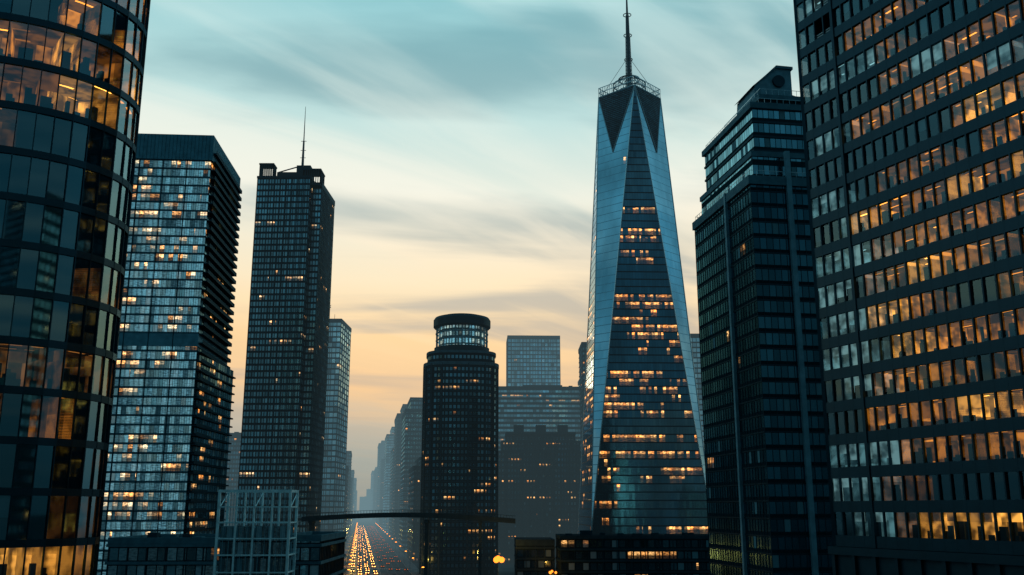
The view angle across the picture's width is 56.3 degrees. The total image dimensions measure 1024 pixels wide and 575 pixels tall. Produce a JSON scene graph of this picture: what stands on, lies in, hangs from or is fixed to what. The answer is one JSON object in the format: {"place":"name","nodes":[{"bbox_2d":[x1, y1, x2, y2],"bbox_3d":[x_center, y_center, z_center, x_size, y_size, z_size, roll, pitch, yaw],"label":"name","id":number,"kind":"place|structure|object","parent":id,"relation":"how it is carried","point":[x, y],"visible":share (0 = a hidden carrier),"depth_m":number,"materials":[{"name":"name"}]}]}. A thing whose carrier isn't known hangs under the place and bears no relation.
{"place":"outdoors","nodes":[
{"label":"outdoors","id":0,"kind":"place"},
{"bbox_2d":[0,0,150,574],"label":"curved glass tower","id":1,"kind":"structure","parent":0,"point":[71,78],"depth_m":81.33,"materials":[{"name":"glass"}]},
{"bbox_2d":[104,532,219,574],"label":"building","id":2,"kind":"structure","parent":0,"point":[153,553],"depth_m":237.29,"materials":[{"name":"glass"}]},
{"bbox_2d":[213,490,298,574],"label":"framed glass pavilion","id":3,"kind":"structure","parent":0,"point":[260,549],"depth_m":228.81,"materials":[{"name":"white paint"}]},
{"bbox_2d":[237,107,334,533],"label":"mast office tower","id":4,"kind":"structure","parent":0,"point":[283,417],"depth_m":458.98,"materials":[{"name":"black glass"}]},
{"bbox_2d":[320,305,351,530],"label":"slim glass tower","id":5,"kind":"structure","parent":0,"point":[335,442],"depth_m":602.53,"materials":[{"name":"glass"}]},
{"bbox_2d":[344,518,357,574],"bbox_3d":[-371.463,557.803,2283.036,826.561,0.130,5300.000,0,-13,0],"label":"pavement","id":6,"kind":"structure","parent":0,"point":[347,549],"depth_m":712.31,"materials":[{"name":"concrete"}]},
{"bbox_2d":[347,518,412,574],"bbox_3d":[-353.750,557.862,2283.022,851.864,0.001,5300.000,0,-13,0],"label":"road","id":7,"kind":"structure","parent":0,"point":[395,564],"depth_m":598.92,"materials":[{"name":"grey asphalt"}]},
{"bbox_2d":[348,521,410,574],"bbox_3d":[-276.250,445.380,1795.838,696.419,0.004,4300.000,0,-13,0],"label":"lights","id":8,"kind":"object","parent":7,"relation":"on","point":[373,551],"visible":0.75,"depth_m":630.91,"materials":[{"name":"paint"}]},
{"bbox_2d":[368,518,420,574],"bbox_3d":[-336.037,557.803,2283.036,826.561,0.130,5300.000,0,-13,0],"label":"pavement","id":9,"kind":"structure","parent":0,"point":[411,566],"depth_m":608.84,"materials":[{"name":"concrete"}]},
{"bbox_2d":[346,510,555,574],"bbox_3d":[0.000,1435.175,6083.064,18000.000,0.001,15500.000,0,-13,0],"label":"ground","id":10,"kind":"structure","parent":0,"point":[506,568],"depth_m":497.76,"materials":[{"name":"grey concrete"}]},
{"bbox_2d":[97,133,241,574],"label":"balcony high rise","id":11,"kind":"structure","parent":10,"relation":"on","point":[168,460],"depth_m":306.86,"materials":[{"name":"blue glass"}]},
{"bbox_2d":[224,432,240,525],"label":"building","id":12,"kind":"structure","parent":10,"relation":"on","point":[233,462],"depth_m":689.48,"materials":[{"name":"glass"}]},
{"bbox_2d":[290,531,346,574],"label":"building","id":13,"kind":"structure","parent":10,"relation":"on","point":[320,552],"depth_m":240.39,"materials":[{"name":"glass"}]},
{"bbox_2d":[343,466,348,548],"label":"building","id":14,"kind":"structure","parent":10,"relation":"on","point":[346,492],"depth_m":687.16,"materials":[{"name":"concrete"}]},
{"bbox_2d":[346,451,351,541],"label":"building","id":15,"kind":"structure","parent":10,"relation":"on","point":[348,458],"depth_m":885.28,"materials":[{"name":"concrete"}]},
{"bbox_2d":[349,477,352,535],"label":"building","id":16,"kind":"structure","parent":10,"relation":"on","point":[350,505],"depth_m":1076.11,"materials":[{"name":"metal"}]},
{"bbox_2d":[351,470,354,530],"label":"building","id":17,"kind":"structure","parent":10,"relation":"on","point":[352,473],"depth_m":1323.94,"materials":[{"name":"metal"}]},
{"bbox_2d":[352,484,354,525],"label":"building","id":18,"kind":"structure","parent":10,"relation":"on","point":[353,504],"depth_m":1660.88,"materials":[{"name":"metal"}]},
{"bbox_2d":[354,478,356,521],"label":"building","id":19,"kind":"structure","parent":10,"relation":"on","point":[355,481],"depth_m":2155.17,"materials":[{"name":"metal"}]},
{"bbox_2d":[359,496,365,512],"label":"building","id":20,"kind":"structure","parent":10,"relation":"on","point":[362,505],"depth_m":4388.94,"materials":[{"name":"metal"}]},
{"bbox_2d":[366,489,369,512],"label":"building","id":21,"kind":"structure","parent":10,"relation":"on","point":[367,499],"depth_m":4198.49,"materials":[{"name":"metal"}]},
{"bbox_2d":[370,467,375,519],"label":"building","id":22,"kind":"structure","parent":10,"relation":"on","point":[371,492],"depth_m":2649.36,"materials":[{"name":"metal"}]},
{"bbox_2d":[372,467,376,521],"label":"building","id":23,"kind":"structure","parent":10,"relation":"on","point":[374,491],"depth_m":2108.62,"materials":[{"name":"metal"}]},
{"bbox_2d":[375,440,384,525],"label":"building","id":24,"kind":"structure","parent":10,"relation":"on","point":[381,450],"depth_m":1726.30,"materials":[{"name":"metal"}]},
{"bbox_2d":[379,456,384,528],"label":"building","id":25,"kind":"structure","parent":10,"relation":"on","point":[381,491],"depth_m":1422.54,"materials":[{"name":"metal"}]},
{"bbox_2d":[382,427,394,533],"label":"building","id":26,"kind":"structure","parent":10,"relation":"on","point":[389,442],"depth_m":1182.63,"materials":[{"name":"metal"}]},
{"bbox_2d":[388,448,393,539],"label":"building","id":27,"kind":"structure","parent":10,"relation":"on","point":[391,492],"depth_m":938.80,"materials":[{"name":"metal"}]},
{"bbox_2d":[391,404,406,543],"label":"building","id":28,"kind":"structure","parent":10,"relation":"on","point":[397,471],"depth_m":840.42,"materials":[{"name":"metal"}]},
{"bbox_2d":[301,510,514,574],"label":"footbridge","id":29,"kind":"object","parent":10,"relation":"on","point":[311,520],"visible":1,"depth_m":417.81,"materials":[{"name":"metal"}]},
{"bbox_2d":[399,397,422,552],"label":"building","id":30,"kind":"structure","parent":10,"relation":"on","point":[411,443],"depth_m":684.83,"materials":[{"name":"concrete"}]},
{"bbox_2d":[407,457,420,562],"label":"building","id":31,"kind":"structure","parent":10,"relation":"on","point":[413,526],"depth_m":549.23,"materials":[{"name":"metal"}]},
{"bbox_2d":[419,313,498,574],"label":"round crown tower","id":32,"kind":"structure","parent":10,"relation":"on","point":[460,431],"depth_m":447.88,"materials":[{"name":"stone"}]},
{"bbox_2d":[493,556,504,562],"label":"plaza lamp","id":33,"kind":"object","parent":10,"relation":"on","point":[496,559],"visible":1,"depth_m":397.61,"materials":[{"name":"paint"}]},
{"bbox_2d":[557,538,709,574],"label":"podium building","id":34,"kind":"structure","parent":10,"relation":"on","point":[626,555],"depth_m":393.74,"materials":[{"name":"dark stone"},{"name":"glass"},{"name":"dark metal"}]},
{"bbox_2d":[565,530,693,534],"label":"roof plant","id":35,"kind":"object","parent":34,"relation":"on","point":[585,532],"visible":0.49,"depth_m":401.84,"materials":[{"name":"metal"}]},
{"bbox_2d":[555,534,709,574],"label":"trim","id":36,"kind":"structure","parent":34,"relation":"attached to","point":[559,549],"depth_m":394.04,"materials":[{"name":"stone"}]},
{"bbox_2d":[138,0,799,509],"label":"sky","id":37,"kind":"structure","parent":0,"point":[453,142],"materials":[{"name":"blue"}]},
{"bbox_2d":[506,335,560,385],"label":"box office tower","id":38,"kind":"structure","parent":0,"point":[532,359],"depth_m":807.66,"materials":[{"name":"glass"}]},
{"bbox_2d":[514,537,554,574],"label":"podium building","id":39,"kind":"structure","parent":0,"point":[534,555],"depth_m":409.82,"materials":[{"name":"stone"}]},
{"bbox_2d":[498,385,579,450],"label":"broad office block","id":40,"kind":"structure","parent":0,"point":[531,407],"depth_m":649.06,"materials":[{"name":"glass"}]},
{"bbox_2d":[498,425,581,562],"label":"stepped stone building","id":41,"kind":"structure","parent":0,"point":[539,472],"depth_m":549.34,"materials":[{"name":"grey stone"}]},
{"bbox_2d":[578,342,586,450],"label":"slab tower","id":42,"kind":"structure","parent":0,"point":[582,355],"depth_m":609.01,"materials":[{"name":"glass"}]},
{"bbox_2d":[578,0,707,533],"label":"tapered spire skyscraper","id":43,"kind":"structure","parent":0,"point":[643,463],"depth_m":452.16,"materials":[{"name":"glass"}]},
{"bbox_2d":[690,334,703,441],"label":"glass slab tower","id":44,"kind":"structure","parent":0,"point":[695,343],"depth_m":624.25,"materials":[{"name":"glass"}]},
{"bbox_2d":[692,65,841,574],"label":"setback office tower","id":45,"kind":"structure","parent":0,"point":[767,495],"depth_m":209.42,"materials":[{"name":"glass"}]},
{"bbox_2d":[793,0,1023,574],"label":"gridded office tower","id":46,"kind":"structure","parent":0,"point":[912,112],"depth_m":108.55,"materials":[{"name":"black glass"}]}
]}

